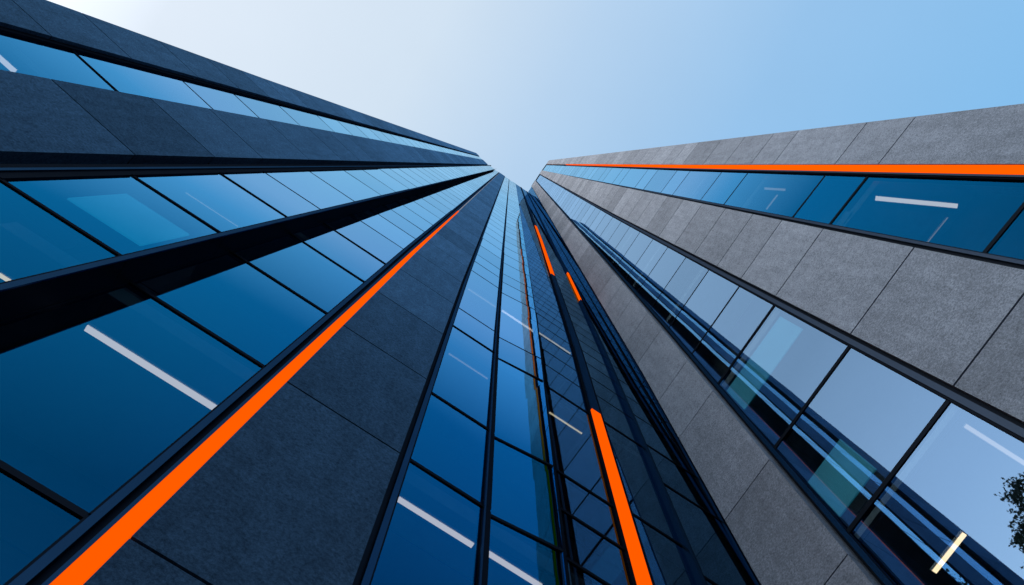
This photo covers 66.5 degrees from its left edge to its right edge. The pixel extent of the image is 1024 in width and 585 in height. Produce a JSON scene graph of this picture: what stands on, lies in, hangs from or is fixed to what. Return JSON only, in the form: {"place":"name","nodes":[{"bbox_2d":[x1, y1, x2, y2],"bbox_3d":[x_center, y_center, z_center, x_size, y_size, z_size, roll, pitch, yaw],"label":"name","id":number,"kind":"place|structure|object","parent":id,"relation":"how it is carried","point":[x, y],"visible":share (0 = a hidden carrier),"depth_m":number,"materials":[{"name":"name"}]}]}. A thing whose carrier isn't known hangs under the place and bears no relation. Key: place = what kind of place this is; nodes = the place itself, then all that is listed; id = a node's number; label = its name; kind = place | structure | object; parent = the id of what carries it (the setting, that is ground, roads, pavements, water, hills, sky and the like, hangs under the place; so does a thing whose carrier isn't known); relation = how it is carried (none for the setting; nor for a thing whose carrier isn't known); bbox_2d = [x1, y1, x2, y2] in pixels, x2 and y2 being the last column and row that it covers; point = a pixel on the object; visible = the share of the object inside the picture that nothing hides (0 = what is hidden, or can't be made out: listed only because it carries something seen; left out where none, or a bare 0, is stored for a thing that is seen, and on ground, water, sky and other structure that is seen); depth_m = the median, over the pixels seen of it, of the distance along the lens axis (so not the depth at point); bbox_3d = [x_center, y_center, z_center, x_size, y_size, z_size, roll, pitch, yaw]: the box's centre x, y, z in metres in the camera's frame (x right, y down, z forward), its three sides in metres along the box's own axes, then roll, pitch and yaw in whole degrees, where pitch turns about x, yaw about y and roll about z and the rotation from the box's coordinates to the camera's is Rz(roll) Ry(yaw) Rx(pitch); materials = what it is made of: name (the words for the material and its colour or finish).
{"place":"outdoors","nodes":[
{"label":"outdoors","id":0,"kind":"place"},
{"bbox_2d":[47,0,1023,191],"label":"sky","id":1,"kind":"structure","parent":0,"point":[521,86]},
{"label":"ground","id":2,"kind":"structure","parent":0,"visible":0},
{"bbox_2d":[0,0,756,584],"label":"office tower","id":3,"kind":"structure","parent":2,"relation":"on","point":[254,330],"depth_m":8.38,"materials":[{"name":"stone"}]},
{"bbox_2d":[0,464,88,584],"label":"window","id":4,"kind":"structure","parent":3,"relation":"in","point":[33,520],"depth_m":3.88,"materials":[{"name":"blue glass"}]},
{"bbox_2d":[0,32,116,90],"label":"window","id":5,"kind":"structure","parent":3,"relation":"in","point":[17,54],"depth_m":10.85,"materials":[{"name":"blue glass"}]},
{"bbox_2d":[0,178,121,283],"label":"window","id":6,"kind":"structure","parent":3,"relation":"in","point":[35,240],"depth_m":6.10,"materials":[{"name":"blue glass"}]},
{"bbox_2d":[1,174,220,255],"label":"window","id":7,"kind":"structure","parent":3,"relation":"in","point":[122,212],"depth_m":7.54,"materials":[{"name":"blue glass"}]},
{"bbox_2d":[0,282,264,515],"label":"window","id":8,"kind":"structure","parent":3,"relation":"in","point":[95,387],"depth_m":5.30,"materials":[{"name":"blue glass"}]},
{"bbox_2d":[74,51,211,108],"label":"window","id":9,"kind":"structure","parent":3,"relation":"in","point":[125,78],"depth_m":13.73,"materials":[{"name":"blue glass"}]},
{"bbox_2d":[132,172,286,232],"bbox_3d":[-3.843,-1.216,10.261,1.210,2.757,0.070,34,-82,-5],"label":"window","id":10,"kind":"structure","parent":3,"relation":"in","point":[212,197],"depth_m":10.02,"materials":[{"name":"blue glass"}]},
{"bbox_2d":[0,164,426,167],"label":"window frame","id":11,"kind":"structure","parent":3,"relation":"in","point":[1,165],"depth_m":10.17,"materials":[{"name":"black metal"}]},
{"bbox_2d":[181,79,258,117],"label":"window","id":12,"kind":"structure","parent":3,"relation":"in","point":[217,99],"depth_m":17.35,"materials":[{"name":"blue glass"}]},
{"bbox_2d":[131,251,327,366],"bbox_3d":[-2.862,0.098,8.339,1.439,2.578,0.070,34,-82,-5],"label":"window","id":13,"kind":"structure","parent":3,"relation":"in","point":[225,294],"depth_m":8.07,"materials":[{"name":"blue glass"}]},
{"bbox_2d":[0,26,476,155],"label":"window frame","id":14,"kind":"structure","parent":3,"relation":"in","point":[2,29],"depth_m":14.68,"materials":[{"name":"black metal"}]},
{"bbox_2d":[0,165,478,171],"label":"window frame","id":15,"kind":"structure","parent":3,"relation":"in","point":[231,167],"depth_m":9.40,"materials":[{"name":"black metal"}]},
{"bbox_2d":[0,165,490,177],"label":"window frame","id":16,"kind":"structure","parent":3,"relation":"in","point":[96,172],"depth_m":9.41,"materials":[{"name":"black metal"}]},
{"bbox_2d":[8,172,498,584],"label":"window frame","id":17,"kind":"structure","parent":3,"relation":"in","point":[70,540],"depth_m":4.86,"materials":[{"name":"black metal"}]},
{"bbox_2d":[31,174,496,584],"bbox_3d":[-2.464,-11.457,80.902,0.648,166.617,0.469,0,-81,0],"label":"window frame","id":18,"kind":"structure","parent":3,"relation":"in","point":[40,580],"depth_m":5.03,"materials":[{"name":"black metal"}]},
{"bbox_2d":[232,92,298,124],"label":"window","id":19,"kind":"structure","parent":3,"relation":"in","point":[263,109],"depth_m":20.60,"materials":[{"name":"blue glass"}]},
{"bbox_2d":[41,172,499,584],"bbox_3d":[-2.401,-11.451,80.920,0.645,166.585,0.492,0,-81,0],"label":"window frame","id":20,"kind":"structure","parent":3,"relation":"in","point":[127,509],"depth_m":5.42,"materials":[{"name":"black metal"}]},
{"bbox_2d":[220,171,320,216],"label":"window","id":21,"kind":"structure","parent":3,"relation":"in","point":[259,183],"depth_m":12.50,"materials":[{"name":"blue glass"}]},
{"bbox_2d":[231,233,364,312],"bbox_3d":[-2.870,-0.320,10.861,1.419,2.619,0.070,34,-82,-5],"label":"window","id":22,"kind":"structure","parent":3,"relation":"in","point":[286,258],"depth_m":10.65,"materials":[{"name":"blue glass"}]},
{"bbox_2d":[278,104,333,131],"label":"window","id":23,"kind":"structure","parent":3,"relation":"in","point":[303,118],"depth_m":24.58,"materials":[{"name":"blue glass"}]},
{"bbox_2d":[263,170,354,208],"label":"window","id":24,"kind":"structure","parent":3,"relation":"in","point":[304,183],"depth_m":14.89,"materials":[{"name":"blue glass"}]},
{"bbox_2d":[316,114,351,134],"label":"window","id":25,"kind":"structure","parent":3,"relation":"in","point":[332,123],"depth_m":28.49,"materials":[{"name":"blue glass"}]},
{"bbox_2d":[290,223,385,281],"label":"window","id":26,"kind":"structure","parent":3,"relation":"in","point":[323,238],"depth_m":13.09,"materials":[{"name":"blue glass"}]},
{"bbox_2d":[308,169,380,200],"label":"window","id":27,"kind":"structure","parent":3,"relation":"in","point":[339,179],"depth_m":18.05,"materials":[{"name":"blue glass"}]},
{"bbox_2d":[324,214,402,263],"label":"window","id":28,"kind":"structure","parent":3,"relation":"in","point":[349,226],"depth_m":15.35,"materials":[{"name":"blue glass"}]},
{"bbox_2d":[342,169,394,194],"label":"window","id":29,"kind":"structure","parent":3,"relation":"in","point":[359,174],"depth_m":21.10,"materials":[{"name":"blue glass"}]},
{"bbox_2d":[351,208,415,248],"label":"window","id":30,"kind":"structure","parent":3,"relation":"in","point":[369,217],"depth_m":17.72,"materials":[{"name":"blue glass"}]},
{"bbox_2d":[361,168,408,191],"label":"window","id":31,"kind":"structure","parent":3,"relation":"in","point":[377,173],"depth_m":23.81,"materials":[{"name":"blue glass"}]},
{"bbox_2d":[370,204,423,238],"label":"window","id":32,"kind":"structure","parent":3,"relation":"in","point":[382,210],"depth_m":19.84,"materials":[{"name":"blue glass"}]},
{"bbox_2d":[383,200,432,231],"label":"window","id":33,"kind":"structure","parent":3,"relation":"in","point":[397,207],"depth_m":21.96,"materials":[{"name":"blue glass"}]},
{"bbox_2d":[396,197,439,224],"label":"window","id":34,"kind":"structure","parent":3,"relation":"in","point":[407,202],"depth_m":24.36,"materials":[{"name":"blue glass"}]},
{"bbox_2d":[369,459,482,584],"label":"window","id":35,"kind":"structure","parent":3,"relation":"in","point":[432,536],"depth_m":6.24,"materials":[{"name":"blue glass"}]},
{"bbox_2d":[408,194,445,218],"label":"window","id":36,"kind":"structure","parent":3,"relation":"in","point":[415,198],"depth_m":26.79,"materials":[{"name":"blue glass"}]},
{"bbox_2d":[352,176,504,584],"bbox_3d":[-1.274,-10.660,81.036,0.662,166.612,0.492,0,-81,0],"label":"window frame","id":37,"kind":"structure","parent":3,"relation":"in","point":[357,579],"depth_m":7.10,"materials":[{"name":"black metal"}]},
{"bbox_2d":[359,177,504,584],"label":"window frame","id":38,"kind":"structure","parent":3,"relation":"in","point":[374,553],"depth_m":7.06,"materials":[{"name":"black metal"}]},
{"bbox_2d":[410,392,488,504],"bbox_3d":[-0.628,1.619,8.372,0.868,2.173,0.070,34,-82,-5],"label":"window","id":39,"kind":"structure","parent":3,"relation":"in","point":[449,443],"depth_m":8.19,"materials":[{"name":"blue glass"}]},
{"bbox_2d":[431,325,493,427],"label":"window","id":40,"kind":"structure","parent":3,"relation":"in","point":[463,379],"depth_m":10.89,"materials":[{"name":"blue glass"}]},
{"bbox_2d":[336,119,597,310],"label":"upper windows","id":41,"kind":"structure","parent":3,"relation":"in","point":[451,195],"depth_m":40.23,"materials":[{"name":"blue glass"}]},
{"bbox_2d":[453,308,495,350],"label":"window","id":42,"kind":"structure","parent":3,"relation":"in","point":[463,321],"depth_m":14.00,"materials":[{"name":"blue glass"}]},
{"bbox_2d":[458,270,498,331],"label":"window","id":43,"kind":"structure","parent":3,"relation":"in","point":[479,299],"depth_m":16.88,"materials":[{"name":"blue glass"}]},
{"bbox_2d":[471,261,499,287],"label":"window","id":44,"kind":"structure","parent":3,"relation":"in","point":[477,268],"depth_m":20.87,"materials":[{"name":"blue glass"}]},
{"bbox_2d":[477,245,501,269],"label":"window","id":45,"kind":"structure","parent":3,"relation":"in","point":[484,253],"depth_m":24.70,"materials":[{"name":"blue glass"}]},
{"bbox_2d":[503,262,530,287],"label":"window","id":46,"kind":"structure","parent":3,"relation":"in","point":[521,277],"depth_m":24.79,"materials":[{"name":"blue glass"}]},
{"bbox_2d":[502,274,532,296],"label":"window","id":47,"kind":"structure","parent":3,"relation":"in","point":[506,279],"depth_m":22.75,"materials":[{"name":"blue glass"}]},
{"bbox_2d":[502,280,534,308],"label":"window","id":48,"kind":"structure","parent":3,"relation":"in","point":[510,291],"depth_m":20.98,"materials":[{"name":"blue glass"}]},
{"bbox_2d":[499,293,540,357],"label":"window","id":49,"kind":"structure","parent":3,"relation":"in","point":[518,323],"depth_m":17.00,"materials":[{"name":"blue glass"}]},
{"bbox_2d":[498,337,542,379],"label":"window","id":50,"kind":"structure","parent":3,"relation":"in","point":[508,352],"depth_m":14.09,"materials":[{"name":"blue glass"}]},
{"bbox_2d":[494,355,552,465],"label":"window","id":51,"kind":"structure","parent":3,"relation":"in","point":[521,419],"depth_m":11.00,"materials":[{"name":"blue glass"}]},
{"bbox_2d":[486,511,566,584],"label":"window","id":52,"kind":"structure","parent":3,"relation":"in","point":[515,556],"depth_m":6.89,"materials":[{"name":"blue glass"}]},
{"bbox_2d":[490,433,562,549],"bbox_3d":[0.115,2.118,8.454,0.856,2.173,0.117,31,-82,-5],"label":"window","id":53,"kind":"structure","parent":3,"relation":"in","point":[523,489],"depth_m":8.28,"materials":[{"name":"blue glass"}]},
{"bbox_2d":[536,313,570,344],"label":"window","id":54,"kind":"structure","parent":3,"relation":"in","point":[541,320],"depth_m":19.59,"materials":[{"name":"blue glass"}]},
{"bbox_2d":[537,323,574,357],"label":"window","id":55,"kind":"structure","parent":3,"relation":"in","point":[544,332],"depth_m":18.24,"materials":[{"name":"blue glass"}]},
{"bbox_2d":[539,335,577,371],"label":"window","id":56,"kind":"structure","parent":3,"relation":"in","point":[545,344],"depth_m":16.94,"materials":[{"name":"blue glass"}]},
{"bbox_2d":[540,348,582,388],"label":"window","id":57,"kind":"structure","parent":3,"relation":"in","point":[548,359],"depth_m":15.66,"materials":[{"name":"blue glass"}]},
{"bbox_2d":[542,362,588,412],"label":"window","id":58,"kind":"structure","parent":3,"relation":"in","point":[554,380],"depth_m":14.23,"materials":[{"name":"blue glass"}]},
{"bbox_2d":[545,385,611,504],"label":"window","id":59,"kind":"structure","parent":3,"relation":"in","point":[576,455],"depth_m":11.18,"materials":[{"name":"blue glass"}]},
{"bbox_2d":[566,558,608,584],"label":"window","id":60,"kind":"structure","parent":3,"relation":"in","point":[577,575],"depth_m":7.32,"materials":[{"name":"blue glass"}]},
{"bbox_2d":[555,469,624,548],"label":"window","id":61,"kind":"structure","parent":3,"relation":"in","point":[574,498],"depth_m":9.11,"materials":[{"name":"blue glass"}]},
{"bbox_2d":[560,508,632,584],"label":"window","id":62,"kind":"structure","parent":3,"relation":"in","point":[585,546],"depth_m":8.03,"materials":[{"name":"blue glass"}]},
{"bbox_2d":[582,350,613,379],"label":"window","id":63,"kind":"structure","parent":3,"relation":"in","point":[589,359],"depth_m":18.72,"materials":[{"name":"blue glass"}]},
{"bbox_2d":[586,363,619,395],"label":"window","id":64,"kind":"structure","parent":3,"relation":"in","point":[594,373],"depth_m":17.42,"materials":[{"name":"blue glass"}]},
{"bbox_2d":[590,377,627,414],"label":"window","id":65,"kind":"structure","parent":3,"relation":"in","point":[600,390],"depth_m":16.06,"materials":[{"name":"blue glass"}]},
{"bbox_2d":[596,395,639,444],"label":"window","id":66,"kind":"structure","parent":3,"relation":"in","point":[611,415],"depth_m":14.52,"materials":[{"name":"blue glass"}]},
{"bbox_2d":[612,365,650,400],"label":"window","id":67,"kind":"structure","parent":3,"relation":"in","point":[622,376],"depth_m":19.50,"materials":[{"name":"blue glass"}]},
{"bbox_2d":[618,379,661,419],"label":"window","id":68,"kind":"structure","parent":3,"relation":"in","point":[629,392],"depth_m":18.06,"materials":[{"name":"blue glass"}]},
{"bbox_2d":[604,422,681,544],"bbox_3d":[1.926,2.794,11.867,1.013,3.821,0.070,34,-82,-5],"label":"window","id":69,"kind":"structure","parent":3,"relation":"in","point":[644,497],"depth_m":11.45,"materials":[{"name":"blue glass"}]},
{"bbox_2d":[531,186,759,584],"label":"window frame","id":70,"kind":"structure","parent":3,"relation":"in","point":[686,455],"depth_m":15.08,"materials":[{"name":"black metal"}]},
{"bbox_2d":[625,395,674,441],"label":"window","id":71,"kind":"structure","parent":3,"relation":"in","point":[638,410],"depth_m":16.66,"materials":[{"name":"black glass"}]},
{"bbox_2d":[632,513,696,584],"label":"window","id":72,"kind":"structure","parent":3,"relation":"in","point":[668,564],"depth_m":9.24,"materials":[{"name":"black glass"}]},
{"bbox_2d":[634,415,694,475],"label":"window","id":73,"kind":"structure","parent":3,"relation":"in","point":[654,438],"depth_m":15.02,"materials":[{"name":"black glass"}]},
{"bbox_2d":[647,445,718,518],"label":"window","id":74,"kind":"structure","parent":3,"relation":"in","point":[673,475],"depth_m":13.23,"materials":[{"name":"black glass"}]},
{"bbox_2d":[663,483,756,584],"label":"window","id":75,"kind":"structure","parent":3,"relation":"in","point":[717,557],"depth_m":10.93,"materials":[{"name":"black glass"}]},
{"bbox_2d":[528,104,1023,584],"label":"office tower","id":76,"kind":"structure","parent":2,"relation":"on","point":[817,334],"depth_m":13.44,"materials":[{"name":"concrete"}]},
{"bbox_2d":[528,165,575,218],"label":"upper windows","id":77,"kind":"structure","parent":76,"relation":"in","point":[551,188],"depth_m":105.73,"materials":[{"name":"blue glass"}]},
{"bbox_2d":[594,217,620,251],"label":"window","id":78,"kind":"structure","parent":76,"relation":"in","point":[614,223],"depth_m":39.38,"materials":[{"name":"blue glass"}]},
{"bbox_2d":[601,222,629,259],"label":"window","id":79,"kind":"structure","parent":76,"relation":"in","point":[622,228],"depth_m":36.39,"materials":[{"name":"blue glass"}]},
{"bbox_2d":[608,227,639,267],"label":"window","id":80,"kind":"structure","parent":76,"relation":"in","point":[631,234],"depth_m":33.59,"materials":[{"name":"blue glass"}]},
{"bbox_2d":[619,168,647,187],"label":"window","id":81,"kind":"structure","parent":76,"relation":"in","point":[634,175],"depth_m":42.64,"materials":[{"name":"blue glass"}]},
{"bbox_2d":[616,232,652,278],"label":"window","id":82,"kind":"structure","parent":76,"relation":"in","point":[642,241],"depth_m":30.69,"materials":[{"name":"blue glass"}]},
{"bbox_2d":[626,239,667,291],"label":"window","id":83,"kind":"structure","parent":76,"relation":"in","point":[646,263],"depth_m":27.80,"materials":[{"name":"blue glass"}]},
{"bbox_2d":[643,169,676,192],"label":"window","id":84,"kind":"structure","parent":76,"relation":"in","point":[661,177],"depth_m":34.91,"materials":[{"name":"blue glass"}]},
{"bbox_2d":[637,247,685,306],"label":"window","id":85,"kind":"structure","parent":76,"relation":"in","point":[671,260],"depth_m":24.99,"materials":[{"name":"blue glass"}]},
{"bbox_2d":[661,170,690,194],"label":"window","id":86,"kind":"structure","parent":76,"relation":"in","point":[680,175],"depth_m":31.65,"materials":[{"name":"blue glass"}]},
{"bbox_2d":[651,257,708,326],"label":"window","id":87,"kind":"structure","parent":76,"relation":"in","point":[688,276],"depth_m":22.20,"materials":[{"name":"blue glass"}]},
{"bbox_2d":[672,170,721,199],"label":"window","id":88,"kind":"structure","parent":76,"relation":"in","point":[695,185],"depth_m":27.93,"materials":[{"name":"blue glass"}]},
{"bbox_2d":[669,270,738,352],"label":"window","id":89,"kind":"structure","parent":76,"relation":"in","point":[713,293],"depth_m":19.39,"materials":[{"name":"blue glass"}]},
{"bbox_2d":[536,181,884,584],"bbox_3d":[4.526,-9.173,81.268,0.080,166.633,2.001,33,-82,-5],"label":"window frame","id":90,"kind":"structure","parent":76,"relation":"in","point":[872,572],"depth_m":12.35,"materials":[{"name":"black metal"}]},
{"bbox_2d":[537,182,897,584],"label":"window frame","id":91,"kind":"structure","parent":76,"relation":"in","point":[853,543],"depth_m":11.63,"materials":[{"name":"black metal"}]},
{"bbox_2d":[701,171,747,204],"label":"window","id":92,"kind":"structure","parent":76,"relation":"in","point":[726,182],"depth_m":24.38,"materials":[{"name":"blue glass"}]},
{"bbox_2d":[692,286,773,382],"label":"window","id":93,"kind":"structure","parent":76,"relation":"in","point":[745,311],"depth_m":16.83,"materials":[{"name":"blue glass"}]},
{"bbox_2d":[724,172,824,216],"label":"window","id":94,"kind":"structure","parent":76,"relation":"in","point":[783,194],"depth_m":19.64,"materials":[{"name":"blue glass"}]},
{"bbox_2d":[539,174,1023,437],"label":"window frame","id":95,"kind":"structure","parent":76,"relation":"in","point":[967,403],"depth_m":11.19,"materials":[{"name":"grey metal"}]},
{"bbox_2d":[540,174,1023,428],"bbox_3d":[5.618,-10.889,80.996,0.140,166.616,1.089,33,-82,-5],"label":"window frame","id":96,"kind":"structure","parent":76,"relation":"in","point":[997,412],"depth_m":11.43,"materials":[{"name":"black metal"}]},
{"bbox_2d":[718,305,848,446],"bbox_3d":[4.764,1.404,14.009,0.180,3.566,2.002,33,-82,-5],"label":"window","id":97,"kind":"structure","parent":76,"relation":"in","point":[783,333],"depth_m":14.90,"materials":[{"name":"glass"}]},
{"bbox_2d":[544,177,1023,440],"bbox_3d":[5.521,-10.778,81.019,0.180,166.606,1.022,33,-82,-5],"label":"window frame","id":98,"kind":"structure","parent":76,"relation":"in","point":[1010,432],"depth_m":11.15,"materials":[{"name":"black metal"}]},
{"bbox_2d":[559,165,1023,179],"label":"window frame","id":99,"kind":"structure","parent":76,"relation":"in","point":[559,165],"depth_m":15.08,"materials":[{"name":"black metal"}]},
{"bbox_2d":[562,174,1023,265],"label":"window frame","id":100,"kind":"structure","parent":76,"relation":"in","point":[982,255],"depth_m":13.24,"materials":[{"name":"grey metal"}]},
{"bbox_2d":[566,165,1023,177],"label":"window frame","id":101,"kind":"structure","parent":76,"relation":"in","point":[800,171],"depth_m":15.02,"materials":[{"name":"orange metal"}]},
{"bbox_2d":[634,189,1023,269],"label":"window frame","id":102,"kind":"structure","parent":76,"relation":"in","point":[867,236],"depth_m":12.52,"materials":[{"name":"black metal"}]},
{"bbox_2d":[792,175,866,223],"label":"window","id":103,"kind":"structure","parent":76,"relation":"in","point":[833,192],"depth_m":16.28,"materials":[{"name":"blue glass"}]},
{"bbox_2d":[774,346,947,531],"bbox_3d":[4.751,1.937,10.872,0.180,2.797,2.028,33,-82,-5],"label":"window","id":104,"kind":"structure","parent":76,"relation":"in","point":[844,472],"depth_m":10.68,"materials":[{"name":"glass"}]},
{"bbox_2d":[829,176,1023,252],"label":"window","id":105,"kind":"structure","parent":76,"relation":"in","point":[965,214],"depth_m":12.16,"materials":[{"name":"blue glass"}]},
{"bbox_2d":[848,400,1023,584],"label":"window","id":106,"kind":"structure","parent":76,"relation":"in","point":[948,405],"depth_m":9.42,"materials":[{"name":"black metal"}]},
{"bbox_2d":[930,530,966,573],"bbox_3d":[4.820,2.867,8.614,0.068,0.050,0.552,33,-82,-5],"label":"strip light","id":107,"kind":"object","parent":76,"relation":"attached to","point":[948,551],"visible":1,"depth_m":8.60,"materials":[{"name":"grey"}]},
{"bbox_2d":[962,423,1023,465],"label":"strip light","id":108,"kind":"object","parent":76,"relation":"attached to","point":[994,444],"visible":1,"depth_m":9.28,"materials":[{"name":"grey"}]},
{"bbox_2d":[984,205,1023,260],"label":"window","id":109,"kind":"structure","parent":76,"relation":"in","point":[1009,243],"depth_m":10.10,"materials":[{"name":"blue glass"}]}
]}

